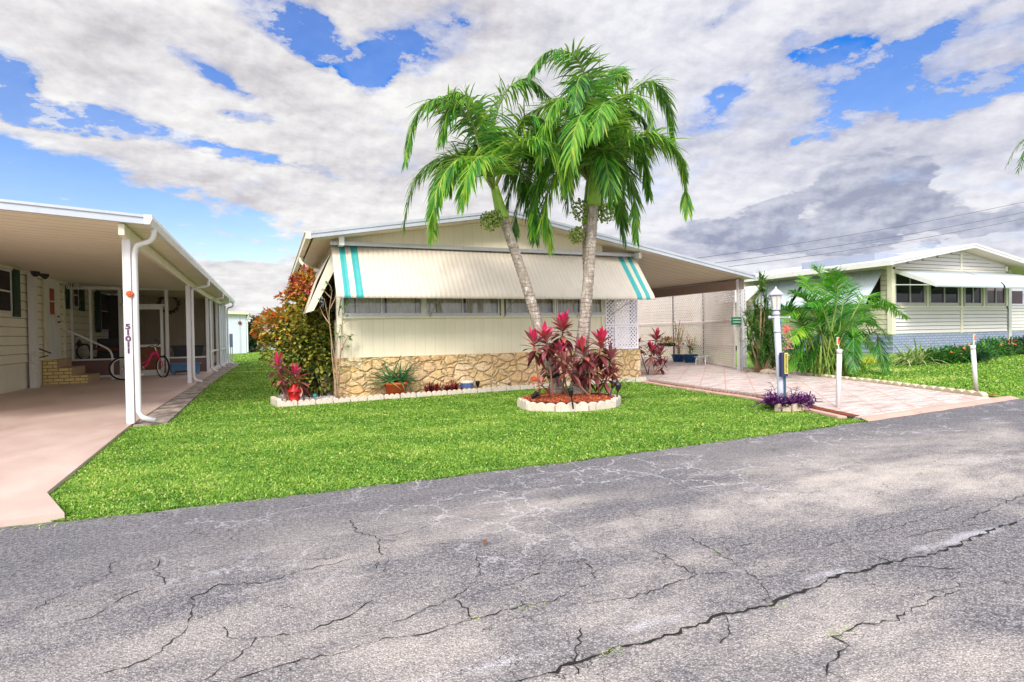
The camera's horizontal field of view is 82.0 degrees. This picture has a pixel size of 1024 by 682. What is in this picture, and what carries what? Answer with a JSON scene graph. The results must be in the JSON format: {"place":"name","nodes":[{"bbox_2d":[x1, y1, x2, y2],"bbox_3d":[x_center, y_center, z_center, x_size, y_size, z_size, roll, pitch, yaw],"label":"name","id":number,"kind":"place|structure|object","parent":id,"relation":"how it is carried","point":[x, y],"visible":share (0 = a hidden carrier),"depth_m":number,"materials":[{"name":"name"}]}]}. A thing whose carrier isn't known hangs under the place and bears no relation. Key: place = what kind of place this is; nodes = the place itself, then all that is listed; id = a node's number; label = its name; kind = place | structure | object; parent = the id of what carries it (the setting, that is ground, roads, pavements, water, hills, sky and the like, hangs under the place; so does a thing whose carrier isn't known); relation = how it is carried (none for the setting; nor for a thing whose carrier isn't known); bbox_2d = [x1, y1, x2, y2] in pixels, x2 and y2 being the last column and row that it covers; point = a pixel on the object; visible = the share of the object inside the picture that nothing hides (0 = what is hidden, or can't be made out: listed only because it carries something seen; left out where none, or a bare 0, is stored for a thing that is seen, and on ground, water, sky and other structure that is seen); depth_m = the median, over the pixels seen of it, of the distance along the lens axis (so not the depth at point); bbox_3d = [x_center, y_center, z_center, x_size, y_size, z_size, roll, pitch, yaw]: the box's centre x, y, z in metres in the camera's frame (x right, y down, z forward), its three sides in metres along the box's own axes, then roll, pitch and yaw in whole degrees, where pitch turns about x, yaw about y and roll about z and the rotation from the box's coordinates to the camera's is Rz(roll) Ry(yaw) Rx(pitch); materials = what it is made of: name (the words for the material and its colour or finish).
{"place":"outdoors","nodes":[
{"label":"outdoors","id":0,"kind":"place"},
{"bbox_2d":[89,338,118,358],"bbox_3d":[-14.224,0.282,20.786,0.980,0.751,0.741,-1,1,-22],"label":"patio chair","id":1,"kind":"object","parent":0,"point":[112,344],"visible":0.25,"depth_m":20.64,"materials":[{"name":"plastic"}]},
{"bbox_2d":[0,361,228,526],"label":"patio slab","id":2,"kind":"structure","parent":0,"point":[53,437],"depth_m":7.97,"materials":[{"name":"concrete"}]},
{"bbox_2d":[27,272,39,387],"bbox_3d":[-13.106,-0.309,16.164,0.150,3.180,0.368,-1,1,-22],"label":"wall post","id":3,"kind":"object","parent":2,"relation":"on","point":[32,303],"depth_m":16.01,"materials":[{"name":"white paint"}]},
{"bbox_2d":[29,352,37,378],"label":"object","id":4,"kind":"object","parent":3,"relation":"attached to","point":[32,363],"visible":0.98,"depth_m":15.99,"materials":[{"name":"white"}]},
{"bbox_2d":[0,264,112,393],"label":"neighbour house","id":5,"kind":"structure","parent":2,"relation":"on","point":[54,313],"depth_m":17.08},
{"bbox_2d":[0,268,12,312],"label":"window","id":6,"kind":"structure","parent":5,"relation":"in","point":[6,306],"depth_m":14.69,"materials":[{"name":"glass"}]},
{"bbox_2d":[42,277,62,359],"bbox_3d":[-13.802,-0.653,17.701,0.145,2.463,1.318,-1,1,-22],"label":"door","id":7,"kind":"structure","parent":5,"relation":"in","point":[50,286],"depth_m":17.64,"materials":[{"name":"white paint"}]},
{"bbox_2d":[73,284,78,307],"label":"window","id":8,"kind":"structure","parent":5,"relation":"in","point":[75,291],"depth_m":19.98,"materials":[{"name":"white paint"}]},
{"bbox_2d":[101,292,108,330],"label":"window","id":9,"kind":"structure","parent":5,"relation":"in","point":[104,305],"depth_m":23.42,"materials":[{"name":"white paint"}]},
{"bbox_2d":[43,358,99,384],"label":"entrance steps","id":10,"kind":"structure","parent":2,"relation":"on","point":[60,371],"depth_m":17.26,"materials":[{"name":"brick"}]},
{"bbox_2d":[61,327,114,378],"bbox_3d":[-13.410,0.370,18.602,1.466,1.731,0.114,-1,1,-22],"label":"handrail","id":11,"kind":"object","parent":2,"relation":"on","point":[105,347],"visible":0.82,"depth_m":18.68,"materials":[{"name":"white metal"}]},
{"bbox_2d":[0,199,234,423],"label":"patio roof","id":12,"kind":"structure","parent":2,"relation":"on","point":[133,252],"depth_m":10.48,"materials":[{"name":"white metal"}]},
{"bbox_2d":[108,339,169,379],"bbox_3d":[-11.626,0.574,18.473,1.627,1.246,0.682,-1,1,-22],"label":"bicycle","id":13,"kind":"object","parent":2,"relation":"on","point":[123,368],"visible":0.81,"depth_m":18.50,"materials":[{"name":"metal"}]},
{"bbox_2d":[70,287,226,377],"bbox_3d":[-13.956,-0.362,23.588,4.220,3.050,7.752,-1,1,-22],"label":"screen room","id":14,"kind":"object","parent":2,"relation":"on","point":[166,330],"visible":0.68,"depth_m":23.89,"materials":[{"name":"white paint"}]},
{"bbox_2d":[107,295,122,337],"bbox_3d":[-15.889,-0.361,24.120,1.050,3.000,0.100,-1,1,-22],"label":"inner dark door","id":15,"kind":"structure","parent":14,"relation":"in","point":[112,300],"depth_m":23.94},
{"bbox_2d":[120,304,164,374],"bbox_3d":[-12.513,-0.068,20.031,1.335,2.371,0.072,-1,1,-22],"label":"screen door","id":16,"kind":"structure","parent":14,"relation":"in","point":[145,353],"depth_m":20.09,"materials":[{"name":"white paint"}]},
{"bbox_2d":[156,297,179,313],"bbox_3d":[-14.392,-1.566,24.696,0.929,0.927,0.165,-1,1,-22],"label":"wreath","id":17,"kind":"object","parent":14,"relation":"hanging from","point":[159,299],"visible":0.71,"depth_m":24.73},
{"bbox_2d":[170,362,200,373],"bbox_3d":[-11.092,0.930,20.045,0.904,0.368,0.400,-1,1,-22],"label":"bench","id":18,"kind":"object","parent":2,"relation":"on","point":[179,367],"visible":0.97,"depth_m":19.86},
{"bbox_2d":[171,345,205,356],"bbox_3d":[-11.633,0.380,21.224,1.080,0.452,0.560,-1,1,-22],"label":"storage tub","id":19,"kind":"object","parent":18,"relation":"on","point":[179,350],"visible":0.75,"depth_m":20.95,"materials":[{"name":"plastic"}]},
{"bbox_2d":[133,363,239,426],"bbox_3d":[-9.206,1.158,18.254,0.530,0.090,21.250,-1,1,-22],"label":"concrete strip","id":20,"kind":"object","parent":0,"point":[167,412],"visible":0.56,"depth_m":11.38,"materials":[{"name":"concrete"}]},
{"bbox_2d":[226,311,250,353],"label":"garden shed","id":21,"kind":"structure","parent":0,"point":[238,325],"depth_m":47.21,"materials":[{"name":"white paint"}]},
{"bbox_2d":[184,353,314,409],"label":"grass","id":22,"kind":"structure","parent":0,"point":[231,389],"depth_m":14.52,"materials":[{"name":"plant"}]},
{"bbox_2d":[49,381,869,521],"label":"grass","id":23,"kind":"structure","parent":0,"point":[289,450],"depth_m":6.45,"materials":[{"name":"plant"}]},
{"bbox_2d":[0,398,1023,681],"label":"road","id":24,"kind":"structure","parent":0,"point":[896,544],"depth_m":2.91,"materials":[{"name":"asphalt"}]},
{"bbox_2d":[3,418,870,655],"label":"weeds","id":25,"kind":"object","parent":24,"relation":"on","point":[417,481],"visible":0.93,"depth_m":4.27,"materials":[{"name":"green plant"}]},
{"bbox_2d":[857,396,1018,420],"bbox_3d":[5.564,0.852,7.563,3.251,0.086,0.152,-1,1,-25],"label":"driveway lip","id":26,"kind":"object","parent":24,"relation":"on","point":[930,409],"visible":1,"depth_m":7.46,"materials":[{"name":"concrete"}]},
{"bbox_2d":[0,0,1023,319],"label":"sky","id":27,"kind":"structure","parent":0,"point":[244,128],"materials":[{"name":"white"}]},
{"bbox_2d":[31,332,1023,524],"bbox_3d":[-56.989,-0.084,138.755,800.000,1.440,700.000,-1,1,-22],"label":"ground","id":28,"kind":"structure","parent":0,"point":[750,366],"depth_m":15.33,"materials":[{"name":"plant"}]},
{"bbox_2d":[248,315,264,352],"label":"hedge","id":29,"kind":"object","parent":28,"relation":"on","point":[252,344],"visible":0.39,"depth_m":48.65,"materials":[{"name":"green plant"}]},
{"bbox_2d":[277,388,367,403],"bbox_3d":[-1.075,0.999,12.874,7.650,0.218,3.380,-1,1,-22],"label":"gravel bed","id":30,"kind":"object","parent":28,"relation":"on","point":[281,397],"visible":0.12,"depth_m":11.47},
{"bbox_2d":[266,351,293,401],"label":"ti plant","id":31,"kind":"object","parent":30,"relation":"on","point":[282,381],"visible":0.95,"depth_m":10.24,"materials":[{"name":"red plant"}]},
{"bbox_2d":[249,264,335,396],"bbox_3d":[-4.155,-0.198,11.595,1.876,2.649,1.575,-1,1,-22],"label":"copperleaf bush","id":32,"kind":"object","parent":30,"relation":"on","point":[287,325],"visible":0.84,"depth_m":11.35,"materials":[{"name":"green plant"}]},
{"bbox_2d":[287,380,301,403],"bbox_3d":[-3.810,0.886,10.312,0.260,0.414,0.260,-1,1,-22],"label":"fire hydrant","id":33,"kind":"object","parent":30,"relation":"on","point":[291,395],"visible":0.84,"depth_m":10.24,"materials":[{"name":"red paint"}]},
{"bbox_2d":[284,362,311,399],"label":"ti plant","id":34,"kind":"object","parent":30,"relation":"on","point":[296,370],"visible":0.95,"depth_m":10.34,"materials":[{"name":"red plant"}]},
{"bbox_2d":[318,281,354,398],"bbox_3d":[-3.115,-0.003,10.604,0.709,2.144,0.225,-1,1,-22],"label":"sapling","id":35,"kind":"object","parent":30,"relation":"on","point":[336,385],"visible":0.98,"depth_m":10.58,"materials":[{"name":"green plant"}]},
{"bbox_2d":[384,381,407,394],"bbox_3d":[-2.168,0.898,11.008,0.440,0.270,0.440,-1,1,-22],"label":"planter","id":36,"kind":"object","parent":30,"relation":"on","point":[391,388],"visible":0.69,"depth_m":10.84,"materials":[{"name":"ceramic"}]},
{"bbox_2d":[351,353,433,394],"bbox_3d":[-2.134,0.653,11.014,1.531,0.917,1.109,-1,1,0],"label":"aloe plant","id":37,"kind":"object","parent":36,"relation":"in","point":[391,378],"visible":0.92,"depth_m":10.89,"materials":[{"name":"green plant"}]},
{"bbox_2d":[421,380,442,392],"bbox_3d":[-1.539,0.899,11.232,0.567,0.320,0.420,-1,1,-22],"label":"bromeliad","id":38,"kind":"object","parent":30,"relation":"on","point":[433,387],"visible":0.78,"depth_m":11.22,"materials":[{"name":"red plant"}]},
{"bbox_2d":[440,380,461,390],"bbox_3d":[-1.160,0.890,11.396,0.517,0.337,0.393,-1,1,-22],"label":"bromeliad","id":39,"kind":"object","parent":30,"relation":"on","point":[452,386],"visible":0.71,"depth_m":11.37,"materials":[{"name":"red plant"}]},
{"bbox_2d":[459,380,473,389],"bbox_3d":[-0.882,0.881,11.536,0.291,0.199,0.291,-1,1,-22],"label":"ceramic planter","id":40,"kind":"object","parent":30,"relation":"on","point":[466,384],"visible":1,"depth_m":11.44,"materials":[{"name":"blue ceramic"}]},
{"bbox_2d":[280,377,646,406],"bbox_3d":[-0.582,0.979,11.336,7.226,0.300,0.172,-1,1,-19],"label":"bed edging","id":41,"kind":"object","parent":28,"relation":"on","point":[397,395],"visible":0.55,"depth_m":10.91,"materials":[{"name":"concrete"}]},
{"bbox_2d":[284,209,755,397],"bbox_3d":[-1.042,-0.827,19.855,12.010,3.740,16.668,-1,1,-22],"label":"mobile home","id":42,"kind":"object","parent":28,"relation":"on","point":[452,303],"visible":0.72,"depth_m":11.65,"materials":[{"name":"metal"}]},
{"bbox_2d":[318,266,335,320],"bbox_3d":[-4.337,-1.013,13.531,0.019,1.200,5.260,-1,1,-22],"label":"side window","id":43,"kind":"structure","parent":42,"relation":"in","point":[332,281],"depth_m":11.48,"materials":[{"name":"black glass"}]},
{"bbox_2d":[341,298,422,315],"bbox_3d":[-2.483,-0.965,11.223,1.509,1.195,0.260,-1,1,-22],"label":"window","id":44,"kind":"structure","parent":42,"relation":"in","point":[364,306],"depth_m":11.26,"materials":[{"name":"glass"}]},
{"bbox_2d":[426,298,499,315],"bbox_3d":[-1.018,-0.999,11.824,1.532,1.195,0.260,-1,1,-22],"label":"window","id":45,"kind":"structure","parent":42,"relation":"in","point":[445,307],"depth_m":11.86,"materials":[{"name":"glass"}]},
{"bbox_2d":[504,299,554,315],"bbox_3d":[0.334,-1.030,12.379,1.109,1.195,0.259,-1,1,-22],"label":"window","id":46,"kind":"structure","parent":42,"relation":"in","point":[518,307],"depth_m":12.41,"materials":[{"name":"glass"}]},
{"bbox_2d":[556,299,603,314],"bbox_3d":[1.432,-1.055,12.830,1.165,1.195,0.260,-1,1,-22],"label":"window","id":47,"kind":"structure","parent":42,"relation":"in","point":[563,305],"depth_m":12.84,"materials":[{"name":"glass"}]},
{"bbox_2d":[605,299,638,348],"bbox_3d":[2.233,-0.823,13.631,0.880,2.010,1.170,-1,1,-22],"label":"lattice screen","id":48,"kind":"object","parent":42,"relation":"attached to","point":[611,321],"visible":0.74,"depth_m":13.14,"materials":[{"name":"plastic"}]},
{"bbox_2d":[517,392,620,411],"bbox_3d":[0.880,0.960,9.081,1.565,0.231,1.580,-1,1,-22],"label":"island edging","id":49,"kind":"object","parent":28,"relation":"on","point":[525,404],"visible":0.51,"depth_m":8.43,"materials":[{"name":"stone"}]},
{"bbox_2d":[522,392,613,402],"bbox_3d":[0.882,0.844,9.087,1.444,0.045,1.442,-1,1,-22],"label":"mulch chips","id":50,"kind":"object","parent":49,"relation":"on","point":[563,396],"visible":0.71,"depth_m":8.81,"materials":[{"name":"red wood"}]},
{"bbox_2d":[536,342,568,388],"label":"ti plant","id":51,"kind":"object","parent":50,"relation":"on","point":[544,376],"visible":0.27,"depth_m":9.48,"materials":[{"name":"red plant"}]},
{"bbox_2d":[548,309,581,393],"bbox_3d":[0.772,0.173,9.111,0.553,1.369,0.731,-1,1,28],"label":"ti plant","id":52,"kind":"object","parent":50,"relation":"on","point":[562,319],"visible":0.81,"depth_m":9.13,"materials":[{"name":"red plant"}]},
{"bbox_2d":[521,393,614,402],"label":"mulch","id":53,"kind":"object","parent":49,"relation":"on","point":[569,399],"visible":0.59,"depth_m":8.67,"materials":[{"name":"wood"}]},
{"bbox_2d":[401,72,574,393],"bbox_3d":[-0.323,-1.599,9.064,2.719,5.120,2.711,-1,1,-2],"label":"palm tree","id":54,"kind":"object","parent":53,"relation":"on","point":[491,153],"visible":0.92,"depth_m":8.78,"materials":[{"name":"green plant"}]},
{"bbox_2d":[520,326,549,397],"bbox_3d":[0.353,0.316,8.841,0.494,1.092,0.498,-1,1,-22],"label":"ti plant","id":55,"kind":"object","parent":53,"relation":"on","point":[532,335],"visible":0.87,"depth_m":8.80,"materials":[{"name":"red plant"}]},
{"bbox_2d":[533,321,560,395],"bbox_3d":[0.517,0.282,8.780,0.505,1.175,0.514,-1,1,-22],"label":"ti plant","id":56,"kind":"object","parent":53,"relation":"on","point":[548,334],"visible":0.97,"depth_m":8.73,"materials":[{"name":"red plant"}]},
{"bbox_2d":[553,336,601,395],"bbox_3d":[0.977,0.386,8.742,0.802,0.951,0.506,-1,1,-22],"label":"ti plant","id":57,"kind":"object","parent":53,"relation":"on","point":[580,346],"visible":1,"depth_m":8.71,"materials":[{"name":"red plant"}]},
{"bbox_2d":[501,107,655,391],"bbox_3d":[1.084,-1.473,9.909,2.562,4.713,2.316,-1,1,-5],"label":"palm tree","id":58,"kind":"object","parent":53,"relation":"on","point":[615,174],"visible":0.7,"depth_m":9.39,"materials":[{"name":"plant"}]},
{"bbox_2d":[569,357,597,393],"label":"ti plant","id":59,"kind":"object","parent":53,"relation":"on","point":[583,381],"visible":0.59,"depth_m":9.13,"materials":[{"name":"red plant"}]},
{"bbox_2d":[581,326,615,394],"bbox_3d":[1.290,0.301,9.077,0.672,1.097,0.570,-1,1,-22],"label":"ti plant","id":60,"kind":"object","parent":53,"relation":"on","point":[600,335],"visible":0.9,"depth_m":9.04,"materials":[{"name":"red plant"}]},
{"bbox_2d":[504,36,694,393],"bbox_3d":[1.384,-1.871,9.465,2.772,5.542,2.852,-1,1,-22],"label":"palm tree","id":61,"kind":"object","parent":53,"relation":"on","point":[597,118],"visible":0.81,"depth_m":9.02,"materials":[{"name":"plant"}]},
{"bbox_2d":[595,341,621,394],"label":"ti plant","id":62,"kind":"object","parent":53,"relation":"on","point":[612,375],"visible":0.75,"depth_m":9.21,"materials":[{"name":"red plant"}]},
{"bbox_2d":[649,379,762,396],"bbox_3d":[3.338,0.864,10.650,0.122,0.131,3.358,-1,1,-17],"label":"log edging","id":63,"kind":"object","parent":28,"relation":"on","point":[713,389],"visible":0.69,"depth_m":10.23,"materials":[{"name":"wood"}]},
{"bbox_2d":[641,381,846,418],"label":"border pavers","id":64,"kind":"object","parent":28,"relation":"on","point":[829,414],"visible":0.39,"depth_m":9.31,"materials":[{"name":"concrete"}]},
{"bbox_2d":[742,287,747,366],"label":"carport column","id":65,"kind":"structure","parent":28,"relation":"on","point":[744,335],"depth_m":15.51,"materials":[{"name":"white metal"}]},
{"bbox_2d":[650,381,858,415],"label":"mulch","id":66,"kind":"object","parent":28,"relation":"on","point":[834,411],"visible":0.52,"depth_m":7.62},
{"bbox_2d":[748,382,822,410],"bbox_3d":[3.690,0.730,7.901,0.775,0.329,0.919,0,1,43],"label":"purple heart plant","id":67,"kind":"object","parent":66,"relation":"on","point":[772,400],"visible":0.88,"depth_m":7.79,"materials":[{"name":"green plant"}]},
{"bbox_2d":[768,286,790,398],"bbox_3d":[3.612,0.101,7.950,0.394,1.668,0.166,-1,1,-22],"label":"lamp post","id":68,"kind":"object","parent":28,"relation":"on","point":[775,296],"visible":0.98,"depth_m":7.90,"materials":[{"name":"metal"}]},
{"bbox_2d":[779,352,787,399],"bbox_3d":[3.630,0.518,7.874,0.112,0.729,0.059,-1,1,-22],"label":"notice holder","id":69,"kind":"object","parent":68,"relation":"attached to","point":[783,364],"visible":0.98,"depth_m":7.85,"materials":[{"name":"plastic"}]},
{"bbox_2d":[774,400,808,411],"bbox_3d":[3.753,0.897,7.798,0.554,0.195,0.208,-1,1,-22],"label":"ring edging","id":70,"kind":"object","parent":28,"relation":"on","point":[794,407],"visible":0.41,"depth_m":7.69,"materials":[{"name":"stone"}]},
{"bbox_2d":[613,243,1023,352],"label":"neighbour house","id":71,"kind":"structure","parent":28,"relation":"on","point":[952,295],"depth_m":20.19,"materials":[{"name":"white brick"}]},
{"bbox_2d":[719,285,758,302],"bbox_3d":[9.066,-1.853,23.605,0.780,0.660,1.600,-1,1,-22],"label":"wall bracket","id":72,"kind":"object","parent":71,"relation":"attached to","point":[750,290],"depth_m":23.18,"materials":[{"name":"metal"}]},
{"bbox_2d":[771,277,880,310],"bbox_3d":[11.288,-1.744,21.600,0.040,1.100,4.600,-1,1,-22],"label":"side window","id":73,"kind":"structure","parent":71,"relation":"in","point":[876,289],"depth_m":19.63,"materials":[{"name":"grey glass"}]},
{"bbox_2d":[895,273,925,305],"bbox_3d":[13.141,-1.752,19.469,1.528,1.189,0.050,-1,1,-22],"label":"window","id":74,"kind":"structure","parent":71,"relation":"in","point":[906,295],"depth_m":19.45,"materials":[{"name":"glass"}]},
{"bbox_2d":[929,285,959,305],"bbox_3d":[14.754,-1.788,20.131,1.578,1.189,0.050,-1,1,-22],"label":"window","id":75,"kind":"structure","parent":71,"relation":"in","point":[938,296],"depth_m":20.11,"materials":[{"name":"glass"}]},
{"bbox_2d":[963,287,981,305],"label":"window","id":76,"kind":"structure","parent":71,"relation":"in","point":[972,296],"depth_m":20.71,"materials":[{"name":"glass"}]},
{"bbox_2d":[986,288,1005,305],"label":"window","id":77,"kind":"structure","parent":71,"relation":"in","point":[994,296],"depth_m":21.21,"materials":[{"name":"glass"}]},
{"bbox_2d":[1012,291,1022,303],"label":"porch window","id":78,"kind":"structure","parent":71,"relation":"in","point":[1017,296],"depth_m":23.12,"materials":[{"name":"grey glass"}]},
{"bbox_2d":[770,261,910,376],"bbox_3d":[7.115,-0.444,12.481,4.690,2.525,1.506,-1,1,-22],"label":"areca palm","id":79,"kind":"object","parent":28,"relation":"on","point":[824,357],"visible":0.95,"depth_m":12.11,"materials":[{"name":"green plant"}]},
{"bbox_2d":[768,368,987,396],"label":"driveway kerb","id":80,"kind":"structure","parent":28,"relation":"on","point":[957,391],"depth_m":9.87,"materials":[{"name":"concrete"}]},
{"bbox_2d":[888,337,947,365],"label":"strap leaf plant","id":81,"kind":"object","parent":28,"relation":"on","point":[910,357],"visible":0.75,"depth_m":14.33,"materials":[{"name":"green plant"}]},
{"bbox_2d":[902,348,951,363],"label":"shrub","id":82,"kind":"object","parent":28,"relation":"on","point":[937,361],"visible":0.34,"depth_m":14.44,"materials":[{"name":"green plant"}]},
{"bbox_2d":[841,345,1023,396],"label":"grass","id":83,"kind":"structure","parent":28,"relation":"on","point":[1006,370],"depth_m":11.78,"materials":[{"name":"plant"}]},
{"bbox_2d":[970,334,978,391],"bbox_3d":[6.911,0.354,8.804,0.237,0.907,0.067,-2,1,-39],"label":"marker post","id":84,"kind":"object","parent":83,"relation":"on","point":[974,365],"visible":0.9,"depth_m":8.78,"materials":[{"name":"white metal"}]},
{"bbox_2d":[948,342,1001,359],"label":"shrub","id":85,"kind":"object","parent":83,"relation":"on","point":[980,346],"visible":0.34,"depth_m":15.09,"materials":[{"name":"green plant"}]},
{"bbox_2d":[922,342,978,363],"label":"shrub","id":86,"kind":"object","parent":28,"relation":"on","point":[950,351],"visible":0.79,"depth_m":14.37,"materials":[{"name":"green plant"}]},
{"bbox_2d":[957,347,998,361],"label":"shrub","id":87,"kind":"object","parent":28,"relation":"on","point":[979,355],"visible":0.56,"depth_m":14.49,"materials":[{"name":"green plant"}]},
{"bbox_2d":[977,335,1020,356],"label":"shrub","id":88,"kind":"object","parent":28,"relation":"on","point":[1002,343],"visible":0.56,"depth_m":16.04,"materials":[{"name":"green plant"}]},
{"bbox_2d":[990,335,1023,354],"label":"shrub","id":89,"kind":"object","parent":28,"relation":"on","point":[1020,341],"visible":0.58,"depth_m":16.48,"materials":[{"name":"green plant"}]},
{"bbox_2d":[1005,269,1011,342],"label":"porch column","id":90,"kind":"structure","parent":28,"relation":"on","point":[1009,321],"depth_m":22.02,"materials":[{"name":"metal"}]},
{"bbox_2d":[1005,139,1023,173],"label":"palm tree","id":91,"kind":"object","parent":28,"relation":"on","point":[1022,155],"visible":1,"depth_m":12.14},
{"bbox_2d":[640,357,988,419],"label":"driveway","id":92,"kind":"structure","parent":0,"point":[861,399],"depth_m":10.02,"materials":[{"name":"concrete"}]},
{"bbox_2d":[634,327,664,373],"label":"ti plant","id":93,"kind":"object","parent":92,"relation":"on","point":[655,337],"visible":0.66,"depth_m":14.17,"materials":[{"name":"red plant"}]},
{"bbox_2d":[642,341,669,374],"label":"ti plant","id":94,"kind":"object","parent":92,"relation":"on","point":[660,351],"visible":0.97,"depth_m":13.67,"materials":[{"name":"red plant"}]},
{"bbox_2d":[612,290,735,367],"bbox_3d":[4.526,-0.473,19.398,2.133,2.301,9.380,-1,1,-22],"label":"lattice fence","id":95,"kind":"object","parent":92,"relation":"on","point":[701,324],"visible":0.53,"depth_m":17.73,"materials":[{"name":"white plastic"}]},
{"bbox_2d":[671,354,683,361],"bbox_3d":[5.149,0.525,18.228,0.444,0.223,0.444,-1,1,-22],"label":"plant pot","id":96,"kind":"object","parent":92,"relation":"on","point":[677,358],"visible":0.78,"depth_m":18.08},
{"bbox_2d":[671,321,688,354],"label":"pot plant","id":97,"kind":"object","parent":96,"relation":"on","point":[678,344],"visible":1,"depth_m":18.21,"materials":[{"name":"beige plant"}]},
{"bbox_2d":[682,354,697,362],"bbox_3d":[5.340,0.521,17.658,0.473,0.242,0.473,-1,1,-22],"label":"plant pot","id":98,"kind":"object","parent":92,"relation":"on","point":[688,358],"visible":0.97,"depth_m":17.50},
{"bbox_2d":[736,279,742,369],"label":"carport column","id":99,"kind":"structure","parent":92,"relation":"on","point":[739,327],"depth_m":14.24,"materials":[{"name":"white metal"}]},
{"bbox_2d":[736,269,782,371],"bbox_3d":[5.795,-0.441,13.735,1.790,2.502,1.036,-2,1,-39],"label":"dracaena","id":100,"kind":"object","parent":92,"relation":"on","point":[763,342],"visible":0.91,"depth_m":13.58,"materials":[{"name":"green plant"}]},
{"bbox_2d":[836,337,841,407],"bbox_3d":[4.321,0.430,7.789,0.074,0.965,0.115,-1,1,15],"label":"marker post","id":101,"kind":"object","parent":92,"relation":"on","point":[838,373],"visible":0.94,"depth_m":7.77,"materials":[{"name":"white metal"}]},
{"bbox_3d":[4.772,0.423,18.181,0.650,0.563,0.300,-1,1,-22],"label":"plant shelf","id":102,"kind":"object","parent":92,"relation":"on","visible":0},
{"bbox_2d":[657,336,678,346],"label":"fern","id":103,"kind":"object","parent":102,"relation":"on","point":[670,343],"visible":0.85,"depth_m":18.10,"materials":[{"name":"green plant"}]},
{"bbox_2d":[700,202,1021,257],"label":"power line","id":104,"kind":"object","parent":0,"point":[851,234],"visible":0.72,"depth_m":56.34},
{"bbox_2d":[717,212,1022,262],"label":"power line","id":105,"kind":"object","parent":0,"point":[863,241],"visible":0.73,"depth_m":56.91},
{"bbox_2d":[728,218,1023,266],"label":"power line","id":106,"kind":"object","parent":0,"point":[871,246],"visible":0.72,"depth_m":57.34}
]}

